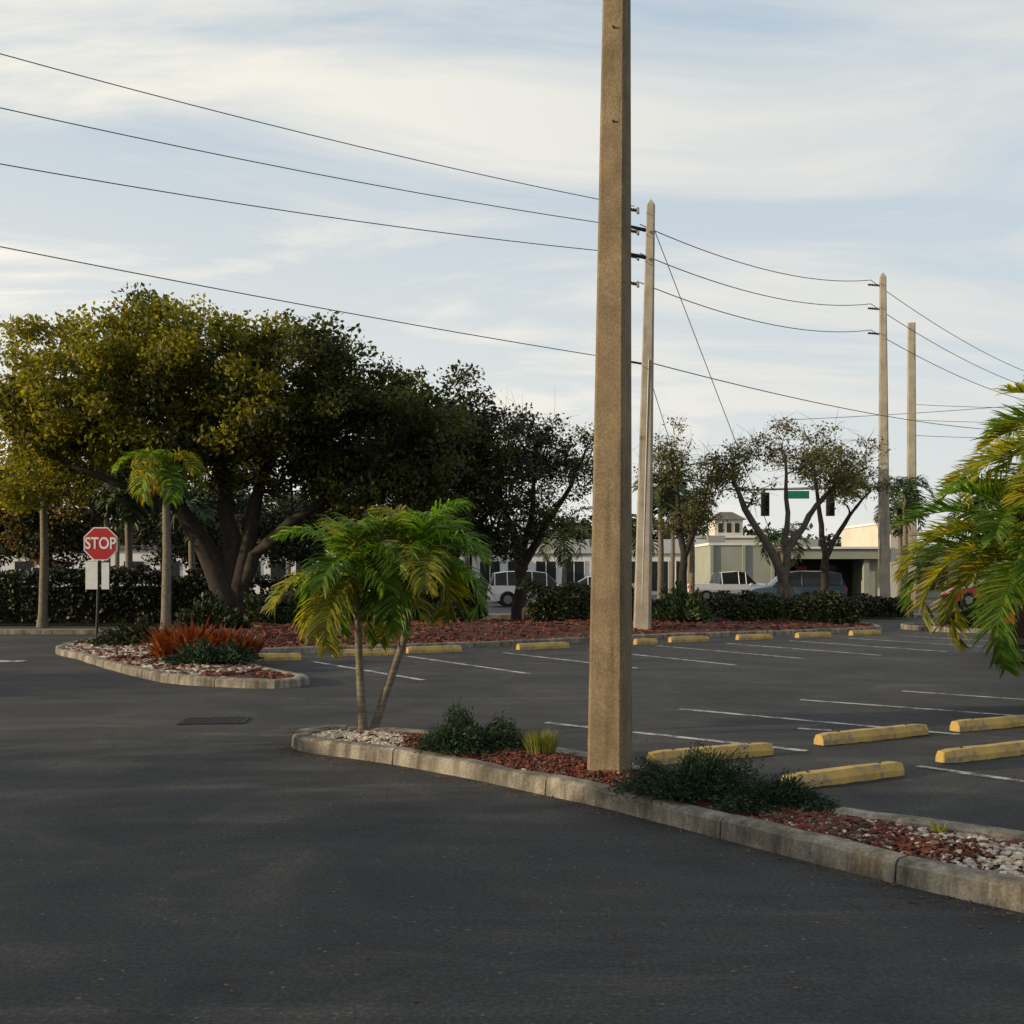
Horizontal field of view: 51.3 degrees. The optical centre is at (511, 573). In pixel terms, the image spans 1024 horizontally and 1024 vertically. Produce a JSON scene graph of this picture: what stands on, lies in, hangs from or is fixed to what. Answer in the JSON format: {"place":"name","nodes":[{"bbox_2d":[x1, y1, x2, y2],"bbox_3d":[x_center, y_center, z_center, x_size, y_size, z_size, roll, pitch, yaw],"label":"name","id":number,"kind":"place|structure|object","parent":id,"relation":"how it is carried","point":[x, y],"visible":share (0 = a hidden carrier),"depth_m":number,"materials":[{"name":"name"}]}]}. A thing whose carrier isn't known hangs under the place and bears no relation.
{"place":"outdoors","nodes":[
{"label":"outdoors","id":0,"kind":"place"},
{"bbox_2d":[0,628,130,633],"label":"sidewalk","id":1,"kind":"structure","parent":0,"point":[47,630],"depth_m":28.00,"materials":[{"name":"concrete"}]},
{"bbox_2d":[0,545,188,586],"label":"white building","id":2,"kind":"structure","parent":0,"point":[137,560],"depth_m":88.00,"materials":[{"name":"paint"}]},
{"bbox_2d":[253,539,399,593],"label":"white building","id":3,"kind":"structure","parent":0,"point":[275,572],"depth_m":84.00,"materials":[{"name":"paint"}]},
{"bbox_2d":[0,618,947,628],"bbox_3d":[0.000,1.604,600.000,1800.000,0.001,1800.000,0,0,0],"label":"ground","id":4,"kind":"structure","parent":0,"point":[155,625],"depth_m":33.51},
{"bbox_2d":[0,456,86,627],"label":"background palm","id":5,"kind":"object","parent":4,"relation":"on","point":[42,620],"visible":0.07,"depth_m":31.50,"materials":[{"name":"plant"}]},
{"bbox_2d":[0,460,138,569],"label":"background tree","id":6,"kind":"object","parent":4,"relation":"on","point":[60,524],"visible":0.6,"depth_m":41.27,"materials":[{"name":"green plant"}]},
{"bbox_2d":[77,470,120,565],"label":"background palm","id":7,"kind":"object","parent":4,"relation":"on","point":[108,526],"visible":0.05,"depth_m":40.84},
{"bbox_2d":[90,484,157,532],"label":"background palm","id":8,"kind":"object","parent":4,"relation":"on","point":[118,524],"visible":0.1,"depth_m":40.32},
{"bbox_2d":[90,475,160,586],"bbox_3d":[-12.274,-0.782,34.376,2.354,4.773,2.258,0,0,0],"label":"background palm","id":9,"kind":"object","parent":4,"relation":"on","point":[133,511],"visible":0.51,"depth_m":34.19,"materials":[{"name":"plant"}]},
{"bbox_2d":[0,563,260,623],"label":"hedge","id":10,"kind":"object","parent":4,"relation":"on","point":[73,603],"visible":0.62,"depth_m":32.63,"materials":[{"name":"plant"}]},
{"bbox_2d":[157,493,216,586],"bbox_3d":[-11.555,-0.640,38.569,2.446,4.491,2.657,0,0,0],"label":"background palm","id":11,"kind":"object","parent":4,"relation":"on","point":[203,517],"visible":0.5,"depth_m":38.39,"materials":[{"name":"plant"}]},
{"bbox_2d":[132,474,276,585],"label":"background tree","id":12,"kind":"object","parent":4,"relation":"on","point":[179,549],"visible":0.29,"depth_m":48.42,"materials":[{"name":"green plant"}]},
{"bbox_2d":[235,483,369,571],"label":"background tree","id":13,"kind":"object","parent":4,"relation":"on","point":[296,549],"visible":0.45,"depth_m":51.12,"materials":[{"name":"green plant"}]},
{"bbox_2d":[259,572,487,619],"bbox_3d":[-4.494,0.707,34.930,7.398,1.714,1.381,0,0,-8],"label":"hedge","id":14,"kind":"object","parent":4,"relation":"on","point":[264,583],"visible":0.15,"depth_m":34.76,"materials":[{"name":"plant"}]},
{"bbox_2d":[54,486,963,568],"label":"distant trees","id":15,"kind":"object","parent":4,"relation":"on","point":[752,532],"visible":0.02,"depth_m":119.54,"materials":[{"name":"green plant"}]},
{"bbox_2d":[484,390,634,620],"bbox_3d":[1.138,-2.327,35.767,6.189,8.011,4.848,0,0,15],"label":"shade tree","id":16,"kind":"object","parent":4,"relation":"on","point":[573,466],"visible":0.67,"depth_m":35.67,"materials":[{"name":"green plant"}]},
{"bbox_2d":[632,593,914,617],"bbox_3d":[7.753,1.129,37.438,12.851,0.920,1.151,0,0,-5],"label":"hedge","id":17,"kind":"object","parent":4,"relation":"on","point":[877,606],"visible":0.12,"depth_m":37.53,"materials":[{"name":"plant"}]},
{"bbox_2d":[0,621,1023,1023],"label":"parking lot","id":18,"kind":"structure","parent":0,"point":[524,907],"depth_m":5.92,"materials":[{"name":"asphalt"}]},
{"bbox_2d":[84,527,116,644],"bbox_3d":[-8.319,0.343,21.590,0.670,2.556,0.073,0,0,-3],"label":"stop sign","id":19,"kind":"object","parent":18,"relation":"on","point":[100,543],"visible":0.99,"depth_m":21.56,"materials":[{"name":"metal"}]},
{"bbox_2d":[177,717,249,724],"bbox_3d":[-3.220,1.603,11.550,0.699,0.030,0.490,0,0,-7],"label":"storm drain grate","id":20,"kind":"object","parent":18,"relation":"on","point":[214,720],"visible":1,"depth_m":11.52,"materials":[{"name":"metal"}]},
{"bbox_2d":[0,282,487,618],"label":"shade tree","id":21,"kind":"object","parent":18,"relation":"on","point":[122,388],"visible":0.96,"depth_m":27.80,"materials":[{"name":"green plant"}]},
{"bbox_2d":[252,653,300,660],"bbox_3d":[-4.450,1.528,19.525,1.154,0.140,0.174,0,0,-18],"label":"wheel stop","id":22,"kind":"object","parent":18,"relation":"on","point":[282,656],"visible":0.56,"depth_m":19.52,"materials":[{"name":"yellow paint"}]},
{"bbox_2d":[332,648,394,656],"bbox_3d":[-2.875,1.528,20.700,1.218,0.141,0.175,0,0,-19],"label":"wheel stop","id":23,"kind":"object","parent":18,"relation":"on","point":[374,652],"visible":0.56,"depth_m":20.66,"materials":[{"name":"yellow paint"}]},
{"bbox_2d":[260,498,495,729],"bbox_3d":[-1.238,0.412,10.261,2.184,2.292,1.623,0,0,0],"label":"manila palm","id":24,"kind":"object","parent":18,"relation":"on","point":[392,575],"visible":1,"depth_m":10.02,"materials":[{"name":"plant"}]},
{"bbox_2d":[406,645,461,652],"bbox_3d":[-1.575,1.528,21.576,1.142,0.140,0.174,0,0,-23],"label":"wheel stop","id":25,"kind":"object","parent":18,"relation":"on","point":[433,649],"visible":1,"depth_m":21.49,"materials":[{"name":"yellow paint"}]},
{"bbox_2d":[349,359,551,600],"bbox_3d":[-2.314,-2.624,33.453,6.706,8.514,5.058,0,0,-18],"label":"shade tree","id":26,"kind":"object","parent":18,"relation":"on","point":[492,503],"visible":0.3,"depth_m":32.84,"materials":[{"name":"green plant"}]},
{"bbox_2d":[62,618,873,678],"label":"mulch","id":27,"kind":"object","parent":18,"relation":"on","point":[280,630],"visible":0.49,"depth_m":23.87,"materials":[{"name":"wood"}]},
{"bbox_2d":[86,612,175,646],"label":"shrub","id":28,"kind":"object","parent":27,"relation":"on","point":[124,635],"visible":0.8,"depth_m":21.30,"materials":[{"name":"green plant"}]},
{"bbox_2d":[110,447,208,630],"bbox_3d":[-8.718,-0.817,26.485,2.340,4.719,2.320,0,0,-16],"label":"manila palm","id":29,"kind":"object","parent":27,"relation":"on","point":[157,466],"visible":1,"depth_m":26.25,"materials":[{"name":"plant"}]},
{"bbox_2d":[65,643,256,676],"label":"white pebbles","id":30,"kind":"object","parent":27,"relation":"on","point":[195,668],"visible":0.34,"depth_m":18.09,"materials":[{"name":"gravel"}]},
{"bbox_2d":[134,622,197,657],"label":"croton shrub","id":31,"kind":"object","parent":27,"relation":"on","point":[162,648],"visible":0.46,"depth_m":18.31,"materials":[{"name":"red plant"}]},
{"bbox_2d":[147,615,235,652],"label":"croton shrub","id":32,"kind":"object","parent":27,"relation":"on","point":[187,632],"visible":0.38,"depth_m":18.24,"materials":[{"name":"red plant"}]},
{"bbox_2d":[154,635,266,665],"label":"shrub","id":33,"kind":"object","parent":27,"relation":"on","point":[203,651],"visible":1,"depth_m":17.10,"materials":[{"name":"green plant"}]},
{"bbox_2d":[172,589,251,629],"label":"shrub","id":34,"kind":"object","parent":27,"relation":"on","point":[215,609],"visible":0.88,"depth_m":24.28,"materials":[{"name":"green plant"}]},
{"bbox_2d":[193,622,255,647],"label":"croton shrub","id":35,"kind":"object","parent":27,"relation":"on","point":[222,631],"visible":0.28,"depth_m":18.51,"materials":[{"name":"red plant"}]},
{"bbox_2d":[218,630,269,655],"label":"croton shrub","id":36,"kind":"object","parent":27,"relation":"on","point":[256,644],"visible":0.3,"depth_m":18.59,"materials":[{"name":"red plant"}]},
{"bbox_2d":[243,590,424,623],"bbox_3d":[-4.728,0.842,28.442,4.743,1.053,1.362,0,0,-16],"label":"hedge","id":37,"kind":"object","parent":27,"relation":"on","point":[285,612],"visible":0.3,"depth_m":27.67,"materials":[{"name":"plant"}]},
{"bbox_2d":[422,598,478,620],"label":"leafy shrub","id":38,"kind":"object","parent":27,"relation":"on","point":[459,616],"visible":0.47,"depth_m":28.42,"materials":[{"name":"green plant"}]},
{"bbox_2d":[516,577,634,621],"bbox_3d":[1.798,0.723,29.579,3.293,1.278,1.468,0,0,-18],"label":"hedge","id":39,"kind":"object","parent":27,"relation":"on","point":[552,605],"visible":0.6,"depth_m":28.97,"materials":[{"name":"plant"}]},
{"bbox_2d":[631,199,654,629],"bbox_3d":[3.237,-4.060,27.469,0.876,11.160,0.575,0,0,-20],"label":"utility pole","id":40,"kind":"object","parent":27,"relation":"on","point":[643,595],"visible":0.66,"depth_m":27.32,"materials":[{"name":"concrete"}]},
{"bbox_2d":[0,163,597,250],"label":"power line","id":41,"kind":"object","parent":40,"relation":"attached to","point":[282,210],"visible":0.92,"depth_m":22.30,"materials":[{"name":"rubber"}]},
{"bbox_2d":[0,107,597,222],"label":"power line","id":42,"kind":"object","parent":40,"relation":"attached to","point":[284,167],"visible":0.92,"depth_m":22.36,"materials":[{"name":"rubber"}]},
{"bbox_2d":[0,53,632,205],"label":"power line","id":43,"kind":"object","parent":40,"relation":"attached to","point":[285,128],"visible":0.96,"depth_m":22.36,"materials":[{"name":"rubber"}]},
{"bbox_2d":[0,246,634,361],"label":"power line","id":44,"kind":"object","parent":40,"relation":"attached to","point":[285,301],"visible":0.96,"depth_m":22.32,"materials":[{"name":"rubber"}]},
{"bbox_2d":[640,282,868,331],"bbox_3d":[9.201,-8.875,36.201,0.028,2.778,21.027,0,0,34],"label":"power line","id":45,"kind":"object","parent":40,"relation":"attached to","point":[754,320],"visible":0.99,"depth_m":33.92,"materials":[{"name":"rubber"}]},
{"bbox_2d":[640,224,868,280],"bbox_3d":[9.201,-10.675,36.201,0.028,3.378,21.028,0,0,34],"label":"power line","id":46,"kind":"object","parent":40,"relation":"attached to","point":[744,263],"visible":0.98,"depth_m":33.15,"materials":[{"name":"rubber"}]},
{"bbox_2d":[640,253,870,305],"bbox_3d":[9.201,-9.800,36.201,0.028,3.128,21.028,0,0,34],"label":"power line","id":47,"kind":"object","parent":40,"relation":"attached to","point":[753,292],"visible":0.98,"depth_m":33.82,"materials":[{"name":"rubber"}]},
{"bbox_2d":[654,363,987,429],"bbox_3d":[16.750,-6.725,43.751,0.028,2.578,41.936,0,0,39],"label":"power line","id":48,"kind":"object","parent":40,"relation":"attached to","point":[803,399],"visible":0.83,"depth_m":34.52,"materials":[{"name":"rubber"}]},
{"bbox_2d":[652,578,717,621],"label":"leafy shrub","id":49,"kind":"object","parent":27,"relation":"on","point":[678,603],"visible":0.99,"depth_m":29.05,"materials":[{"name":"green plant"}]},
{"bbox_2d":[708,589,863,623],"bbox_3d":[7.910,0.957,30.830,4.349,1.042,1.358,0,0,-9],"label":"hedge","id":50,"kind":"object","parent":27,"relation":"on","point":[771,607],"visible":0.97,"depth_m":30.45,"materials":[{"name":"plant"}]},
{"bbox_2d":[682,411,903,599],"bbox_3d":[8.113,-1.636,30.893,6.498,6.371,3.737,0,0,0],"label":"oak tree","id":51,"kind":"object","parent":27,"relation":"on","point":[836,482],"visible":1,"depth_m":30.89,"materials":[{"name":"green plant"}]},
{"bbox_2d":[55,622,881,688],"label":"kerb","id":52,"kind":"structure","parent":18,"relation":"on","point":[298,680],"depth_m":20.12,"materials":[{"name":"concrete"}]},
{"bbox_2d":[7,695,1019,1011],"bbox_3d":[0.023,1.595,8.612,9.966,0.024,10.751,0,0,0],"label":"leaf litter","id":53,"kind":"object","parent":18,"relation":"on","point":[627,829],"visible":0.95,"depth_m":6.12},
{"bbox_2d":[516,642,569,649],"bbox_3d":[0.660,1.528,22.600,1.236,0.141,0.174,0,0,-29],"label":"wheel stop","id":54,"kind":"object","parent":18,"relation":"on","point":[541,645],"visible":1,"depth_m":22.52,"materials":[{"name":"yellow paint"}]},
{"bbox_2d":[291,725,1023,912],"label":"kerb","id":55,"kind":"structure","parent":18,"relation":"on","point":[1000,890],"depth_m":6.41,"materials":[{"name":"concrete"}]},
{"bbox_2d":[311,729,1023,872],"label":"mulch","id":56,"kind":"object","parent":18,"relation":"on","point":[561,762],"visible":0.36,"depth_m":6.42,"materials":[{"name":"wood"}]},
{"bbox_2d":[410,696,530,757],"bbox_3d":[-0.342,1.274,8.949,1.134,0.485,0.925,0,0,19],"label":"juniper shrub","id":57,"kind":"object","parent":56,"relation":"on","point":[460,733],"visible":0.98,"depth_m":8.84,"materials":[{"name":"green plant"}]},
{"bbox_2d":[518,725,562,754],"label":"ornamental grass","id":58,"kind":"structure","parent":56,"relation":"on","point":[546,743],"depth_m":8.55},
{"bbox_2d":[310,729,780,813],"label":"white pebbles","id":59,"kind":"object","parent":56,"relation":"on","point":[351,735],"visible":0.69,"depth_m":9.65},
{"bbox_2d":[587,0,631,771],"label":"utility pole","id":60,"kind":"object","parent":56,"relation":"on","point":[610,710],"visible":0.98,"depth_m":7.91,"materials":[{"name":"concrete"}]},
{"bbox_2d":[604,740,771,806],"bbox_3d":[1.223,1.314,7.143,1.152,0.407,0.862,0,0,-15],"label":"juniper shrub","id":61,"kind":"object","parent":56,"relation":"on","point":[704,776],"visible":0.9,"depth_m":7.03,"materials":[{"name":"green plant"}]},
{"bbox_2d":[522,768,1023,876],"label":"white pebbles","id":62,"kind":"object","parent":56,"relation":"on","point":[1016,851],"visible":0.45,"depth_m":5.62,"materials":[{"name":"gravel"}]},
{"bbox_2d":[709,768,846,816],"bbox_3d":[1.674,1.375,6.796,0.873,0.290,0.652,0,0,0],"label":"juniper shrub","id":63,"kind":"object","parent":56,"relation":"on","point":[778,793],"visible":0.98,"depth_m":6.68,"materials":[{"name":"green plant"}]},
{"bbox_2d":[751,812,893,843],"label":"dark pebbles","id":64,"kind":"object","parent":56,"relation":"on","point":[856,835],"visible":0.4,"depth_m":6.22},
{"bbox_2d":[546,722,806,750],"bbox_3d":[1.508,1.596,10.515,2.927,0.001,0.100,0,0,39],"label":"parking line","id":65,"kind":"object","parent":18,"relation":"on","point":[680,736],"visible":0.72,"depth_m":10.38,"materials":[{"name":"white paint"}]},
{"bbox_2d":[668,636,708,642],"bbox_3d":[4.125,1.528,24.900,1.031,0.140,0.176,0,0,-23],"label":"wheel stop","id":66,"kind":"object","parent":18,"relation":"on","point":[676,639],"visible":1,"depth_m":24.81,"materials":[{"name":"yellow paint"}]},
{"bbox_2d":[647,742,773,764],"bbox_3d":[1.720,1.541,9.190,1.226,0.117,0.145,0,0,-24],"label":"wheel stop","id":67,"kind":"object","parent":18,"relation":"on","point":[756,749],"visible":0.83,"depth_m":9.18,"materials":[{"name":"yellow paint"}]},
{"bbox_2d":[735,634,772,639],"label":"wheel stop","id":68,"kind":"object","parent":18,"relation":"on","point":[752,636],"visible":1,"depth_m":25.66,"materials":[{"name":"yellow paint"}]},
{"bbox_2d":[795,631,830,637],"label":"wheel stop","id":69,"kind":"object","parent":18,"relation":"on","point":[810,634],"visible":1,"depth_m":26.53,"materials":[{"name":"yellow paint"}]},
{"bbox_2d":[681,708,959,734],"bbox_3d":[3.215,1.596,11.580,3.178,0.001,0.100,0,0,39],"label":"parking line","id":70,"kind":"object","parent":18,"relation":"on","point":[805,720],"visible":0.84,"depth_m":11.66,"materials":[{"name":"white paint"}]},
{"bbox_2d":[781,761,904,788],"bbox_3d":[2.555,1.541,8.200,1.209,0.117,0.144,0,0,-30],"label":"wheel stop","id":71,"kind":"object","parent":18,"relation":"on","point":[854,773],"visible":0.91,"depth_m":8.16,"materials":[{"name":"yellow paint"}]},
{"bbox_2d":[814,724,928,745],"bbox_3d":[3.475,1.541,10.271,1.433,0.117,0.145,0,0,-29],"label":"wheel stop","id":72,"kind":"object","parent":18,"relation":"on","point":[863,735],"visible":1,"depth_m":10.18,"materials":[{"name":"yellow paint"}]},
{"bbox_2d":[801,699,1009,714],"bbox_3d":[4.975,1.596,12.500,3.320,0.001,0.100,0,0,37],"label":"parking line","id":73,"kind":"object","parent":18,"relation":"on","point":[907,707],"visible":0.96,"depth_m":12.70,"materials":[{"name":"white paint"}]},
{"bbox_2d":[899,622,991,632],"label":"kerb","id":74,"kind":"structure","parent":18,"relation":"on","point":[908,626],"depth_m":29.70,"materials":[{"name":"concrete"}]},
{"bbox_2d":[913,624,980,627],"bbox_3d":[15.444,1.520,30.288,8.126,0.001,3.875,0,0,0],"label":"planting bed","id":75,"kind":"object","parent":74,"relation":"in","point":[936,625],"visible":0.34,"depth_m":31.14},
{"bbox_2d":[936,600,993,627],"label":"leafy shrub","id":76,"kind":"object","parent":75,"relation":"on","point":[964,612],"visible":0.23,"depth_m":29.83,"materials":[{"name":"green plant"}]},
{"bbox_2d":[914,765,1023,782],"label":"parking line","id":77,"kind":"object","parent":18,"relation":"on","point":[970,773],"visible":1,"depth_m":8.51,"materials":[{"name":"white paint"}]},
{"bbox_2d":[935,740,1023,762],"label":"wheel stop","id":78,"kind":"object","parent":18,"relation":"on","point":[980,752],"visible":1,"depth_m":9.15,"materials":[{"name":"yellow paint"}]},
{"bbox_2d":[950,715,1023,731],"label":"wheel stop","id":79,"kind":"object","parent":18,"relation":"on","point":[980,724],"visible":1,"depth_m":10.92,"materials":[{"name":"yellow paint"}]},
{"bbox_2d":[0,0,1023,543],"label":"sky","id":80,"kind":"structure","parent":0,"point":[849,142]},
{"bbox_2d":[470,534,704,594],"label":"shop building","id":81,"kind":"structure","parent":0,"point":[580,569],"depth_m":79.93,"materials":[{"name":"white paint"}]},
{"bbox_2d":[258,594,940,600],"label":"parking lot","id":82,"kind":"structure","parent":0,"point":[654,597],"depth_m":68.11,"materials":[{"name":"asphalt"}]},
{"bbox_2d":[663,470,699,593],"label":"background palm","id":83,"kind":"object","parent":82,"relation":"on","point":[672,572],"visible":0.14,"depth_m":59.90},
{"bbox_2d":[687,571,764,599],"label":"pickup truck","id":84,"kind":"object","parent":82,"relation":"on","point":[735,582],"visible":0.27,"depth_m":60.18,"materials":[{"name":"white paint"}]},
{"bbox_2d":[753,521,810,566],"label":"background palm","id":85,"kind":"object","parent":82,"relation":"on","point":[779,542],"visible":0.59,"depth_m":57.78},
{"bbox_2d":[258,604,989,612],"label":"street","id":86,"kind":"structure","parent":0,"point":[495,608],"depth_m":47.33,"materials":[{"name":"asphalt"}]},
{"bbox_2d":[487,571,577,606],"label":"parked car","id":87,"kind":"object","parent":86,"relation":"on","point":[502,584],"visible":0.42,"depth_m":51.06,"materials":[{"name":"white paint"}]},
{"bbox_2d":[536,506,591,584],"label":"background palm","id":88,"kind":"object","parent":86,"relation":"on","point":[565,558],"visible":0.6,"depth_m":51.80,"materials":[{"name":"plant"}]},
{"bbox_2d":[632,513,672,558],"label":"background palm","id":89,"kind":"object","parent":86,"relation":"on","point":[634,520],"visible":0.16,"depth_m":45.96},
{"bbox_2d":[632,471,691,598],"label":"background palm","id":90,"kind":"object","parent":86,"relation":"on","point":[659,497],"visible":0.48,"depth_m":43.85,"materials":[{"name":"plant"}]},
{"bbox_2d":[632,415,730,591],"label":"oak tree","id":91,"kind":"object","parent":86,"relation":"on","point":[680,518],"visible":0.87,"depth_m":41.89,"materials":[{"name":"green plant"}]},
{"bbox_2d":[665,488,718,595],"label":"background palm","id":92,"kind":"object","parent":86,"relation":"on","point":[692,567],"visible":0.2,"depth_m":46.90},
{"bbox_2d":[744,571,846,597],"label":"parked suv","id":93,"kind":"object","parent":86,"relation":"on","point":[804,581],"visible":0.31,"depth_m":49.16,"materials":[{"name":"paint"}]},
{"bbox_2d":[744,485,899,515],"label":"traffic signal","id":94,"kind":"object","parent":86,"relation":"on","point":[796,495],"visible":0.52,"depth_m":54.77,"materials":[{"name":"metal"}]},
{"bbox_2d":[770,441,892,590],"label":"oak tree","id":95,"kind":"object","parent":86,"relation":"on","point":[826,551],"visible":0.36,"depth_m":43.91,"materials":[{"name":"green plant"}]},
{"bbox_2d":[868,273,890,599],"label":"utility pole","id":96,"kind":"object","parent":86,"relation":"on","point":[884,590],"visible":0.95,"depth_m":44.83,"materials":[{"name":"concrete"}]},
{"bbox_2d":[873,499,929,603],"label":"background palm","id":97,"kind":"object","parent":86,"relation":"on","point":[897,530],"visible":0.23,"depth_m":51.91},
{"bbox_2d":[877,474,934,607],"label":"background palm","id":98,"kind":"object","parent":86,"relation":"on","point":[906,493],"visible":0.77,"depth_m":49.67,"materials":[{"name":"plant"}]},
{"bbox_2d":[907,322,916,603],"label":"utility pole","id":99,"kind":"object","parent":86,"relation":"on","point":[911,405],"visible":0.65,"depth_m":54.81,"materials":[{"name":"concrete"}]},
{"bbox_2d":[941,577,996,606],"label":"parked car","id":100,"kind":"object","parent":86,"relation":"on","point":[969,592],"visible":0.24,"depth_m":51.35,"materials":[{"name":"red paint"}]},
{"bbox_2d":[483,613,940,617],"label":"sidewalk","id":101,"kind":"structure","parent":0,"point":[508,615],"depth_m":38.50,"materials":[{"name":"concrete"}]},
{"bbox_2d":[684,512,758,542],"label":"cupola building","id":102,"kind":"structure","parent":0,"point":[732,532],"depth_m":90.96,"materials":[{"name":"beige paint"}]},
{"bbox_2d":[687,521,1007,597],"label":"service building","id":103,"kind":"structure","parent":0,"point":[853,559],"depth_m":70.30,"materials":[{"name":"beige paint"}]},
{"bbox_2d":[889,465,1023,679],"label":"date palm","id":104,"kind":"object","parent":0,"point":[992,551],"visible":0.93,"depth_m":12.39,"materials":[{"name":"plant"}]},
{"bbox_2d":[934,374,1023,563],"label":"date palm","id":105,"kind":"object","parent":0,"point":[1005,424],"visible":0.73,"depth_m":12.75,"materials":[{"name":"plant"}]},
{"bbox_2d":[986,574,1023,663],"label":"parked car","id":106,"kind":"object","parent":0,"point":[1019,628],"visible":0.12,"depth_m":18.08,"materials":[{"name":"black paint"}]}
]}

